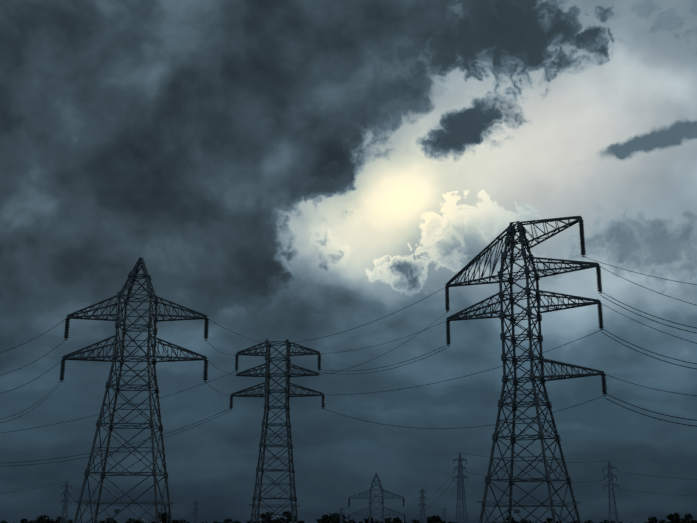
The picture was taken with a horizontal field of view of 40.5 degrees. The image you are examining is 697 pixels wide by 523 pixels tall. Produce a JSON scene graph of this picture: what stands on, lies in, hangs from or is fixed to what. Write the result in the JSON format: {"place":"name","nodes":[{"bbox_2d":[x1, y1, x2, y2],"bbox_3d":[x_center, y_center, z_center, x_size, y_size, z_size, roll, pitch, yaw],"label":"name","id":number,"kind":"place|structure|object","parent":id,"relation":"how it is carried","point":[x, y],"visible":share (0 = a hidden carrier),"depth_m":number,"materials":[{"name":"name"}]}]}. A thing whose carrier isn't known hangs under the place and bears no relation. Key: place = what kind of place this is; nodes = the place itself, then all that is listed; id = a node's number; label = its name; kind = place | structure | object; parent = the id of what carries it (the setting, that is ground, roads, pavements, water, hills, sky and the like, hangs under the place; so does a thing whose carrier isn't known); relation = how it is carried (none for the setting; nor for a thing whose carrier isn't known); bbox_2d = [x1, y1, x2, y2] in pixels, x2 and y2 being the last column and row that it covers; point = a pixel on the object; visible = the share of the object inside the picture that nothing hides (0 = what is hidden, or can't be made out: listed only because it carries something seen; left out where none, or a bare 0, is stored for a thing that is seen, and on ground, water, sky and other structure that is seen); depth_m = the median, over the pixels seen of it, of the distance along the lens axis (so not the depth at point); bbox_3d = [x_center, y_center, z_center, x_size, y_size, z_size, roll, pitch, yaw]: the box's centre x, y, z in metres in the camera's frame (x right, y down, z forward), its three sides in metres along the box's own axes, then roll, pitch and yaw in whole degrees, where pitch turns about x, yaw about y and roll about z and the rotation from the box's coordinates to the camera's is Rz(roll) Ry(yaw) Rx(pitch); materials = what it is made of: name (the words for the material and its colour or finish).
{"place":"outdoors","nodes":[
{"label":"outdoors","id":0,"kind":"place"},
{"bbox_2d":[0,0,696,522],"label":"sky","id":1,"kind":"structure","parent":0,"point":[297,171],"materials":[{"name":"grey"}]},
{"bbox_3d":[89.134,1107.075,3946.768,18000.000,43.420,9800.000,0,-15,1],"label":"ground","id":2,"kind":"structure","parent":0,"visible":0},
{"bbox_2d":[28,515,55,522],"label":"tree","id":3,"kind":"object","parent":2,"relation":"on","point":[42,519],"visible":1,"depth_m":800.86,"materials":[{"name":"black plant"}]},
{"bbox_2d":[54,516,72,522],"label":"tree","id":4,"kind":"object","parent":2,"relation":"on","point":[58,519],"visible":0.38,"depth_m":998.83,"materials":[{"name":"black plant"}]},
{"bbox_2d":[60,481,71,522],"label":"mast","id":5,"kind":"object","parent":2,"relation":"on","point":[66,485],"visible":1,"depth_m":341.27,"materials":[{"name":"grey metal"}]},
{"bbox_2d":[59,257,208,522],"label":"pylon","id":6,"kind":"object","parent":2,"relation":"on","point":[132,278],"visible":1,"depth_m":145.51,"materials":[{"name":"metal"}]},
{"bbox_2d":[0,257,696,520],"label":"conductors","id":7,"kind":"object","parent":6,"relation":"on","point":[422,385],"visible":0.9,"depth_m":147.29,"materials":[{"name":"metal"}]},
{"bbox_2d":[125,518,143,522],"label":"tree","id":8,"kind":"object","parent":2,"relation":"on","point":[130,520],"visible":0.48,"depth_m":1004.12,"materials":[{"name":"black plant"}]},
{"bbox_2d":[151,512,180,522],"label":"tree","id":9,"kind":"object","parent":2,"relation":"on","point":[163,518],"visible":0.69,"depth_m":364.76,"materials":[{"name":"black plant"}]},
{"bbox_2d":[192,500,198,522],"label":"mast","id":10,"kind":"object","parent":2,"relation":"on","point":[195,512],"visible":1,"depth_m":504.44,"materials":[{"name":"grey metal"}]},
{"bbox_2d":[220,518,232,522],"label":"tree","id":11,"kind":"object","parent":2,"relation":"on","point":[228,520],"visible":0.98,"depth_m":796.22,"materials":[{"name":"black plant"}]},
{"bbox_2d":[253,512,278,522],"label":"tree","id":12,"kind":"object","parent":2,"relation":"on","point":[269,518],"visible":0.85,"depth_m":467.01,"materials":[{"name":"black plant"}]},
{"bbox_2d":[229,339,324,522],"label":"pylon","id":13,"kind":"object","parent":2,"relation":"on","point":[287,375],"visible":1,"depth_m":175.31,"materials":[{"name":"metal"}]},
{"bbox_2d":[275,510,295,522],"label":"tree","id":14,"kind":"object","parent":2,"relation":"on","point":[289,517],"visible":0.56,"depth_m":767.56,"materials":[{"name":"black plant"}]},
{"bbox_2d":[317,515,330,522],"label":"tree","id":15,"kind":"object","parent":2,"relation":"on","point":[325,519],"visible":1,"depth_m":993.91,"materials":[{"name":"black plant"}]},
{"bbox_2d":[329,513,342,521],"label":"tree","id":16,"kind":"object","parent":2,"relation":"on","point":[332,516],"visible":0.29,"depth_m":1014.98,"materials":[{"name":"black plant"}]},
{"bbox_2d":[330,514,350,522],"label":"tree","id":17,"kind":"object","parent":2,"relation":"on","point":[336,520],"visible":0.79,"depth_m":625.19,"materials":[{"name":"black plant"}]},
{"bbox_2d":[339,507,343,522],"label":"mast","id":18,"kind":"object","parent":2,"relation":"on","point":[341,512],"visible":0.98,"depth_m":618.12,"materials":[{"name":"grey metal"}]},
{"bbox_2d":[363,517,377,522],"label":"tree","id":19,"kind":"object","parent":2,"relation":"on","point":[366,520],"visible":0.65,"depth_m":491.80,"materials":[{"name":"black plant"}]},
{"bbox_2d":[348,473,404,522],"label":"pylon","id":20,"kind":"object","parent":2,"relation":"on","point":[382,500],"visible":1,"depth_m":372.84,"materials":[{"name":"metal"}]},
{"bbox_2d":[380,518,395,522],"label":"tree","id":21,"kind":"object","parent":2,"relation":"on","point":[387,520],"visible":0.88,"depth_m":770.12,"materials":[{"name":"black plant"}]},
{"bbox_2d":[393,517,402,522],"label":"tree","id":22,"kind":"object","parent":2,"relation":"on","point":[397,520],"visible":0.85,"depth_m":1026.54,"materials":[{"name":"black plant"}]},
{"bbox_2d":[418,488,426,522],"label":"mast","id":23,"kind":"object","parent":2,"relation":"on","point":[423,509],"visible":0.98,"depth_m":405.99,"materials":[{"name":"grey metal"}]},
{"bbox_2d":[426,515,445,522],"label":"tree","id":24,"kind":"object","parent":2,"relation":"on","point":[434,519],"visible":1,"depth_m":470.75,"materials":[{"name":"black plant"}]},
{"bbox_2d":[453,452,467,522],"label":"mast","id":25,"kind":"object","parent":2,"relation":"on","point":[459,466],"visible":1,"depth_m":296.00,"materials":[{"name":"grey metal"}]},
{"bbox_2d":[505,515,517,522],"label":"tree","id":26,"kind":"object","parent":2,"relation":"on","point":[512,520],"visible":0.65,"depth_m":629.34,"materials":[{"name":"black plant"}]},
{"bbox_2d":[445,216,606,522],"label":"pylon","id":27,"kind":"object","parent":2,"relation":"on","point":[511,241],"visible":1,"depth_m":145.27,"materials":[{"name":"metal"}]},
{"bbox_2d":[543,517,552,522],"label":"tree","id":28,"kind":"object","parent":2,"relation":"on","point":[548,519],"visible":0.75,"depth_m":994.14,"materials":[{"name":"black plant"}]},
{"bbox_2d":[602,461,619,522],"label":"mast","id":29,"kind":"object","parent":2,"relation":"on","point":[609,483],"visible":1,"depth_m":290.07,"materials":[{"name":"grey metal"}]},
{"bbox_2d":[644,516,658,522],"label":"tree","id":30,"kind":"object","parent":2,"relation":"on","point":[654,519],"visible":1,"depth_m":472.13,"materials":[{"name":"black plant"}]},
{"bbox_2d":[664,512,688,522],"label":"tree","id":31,"kind":"object","parent":2,"relation":"on","point":[674,518],"visible":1,"depth_m":404.24,"materials":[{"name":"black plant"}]},
{"bbox_2d":[680,514,696,522],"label":"tree","id":32,"kind":"object","parent":2,"relation":"on","point":[688,517],"visible":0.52,"depth_m":798.87,"materials":[{"name":"black plant"}]}
]}

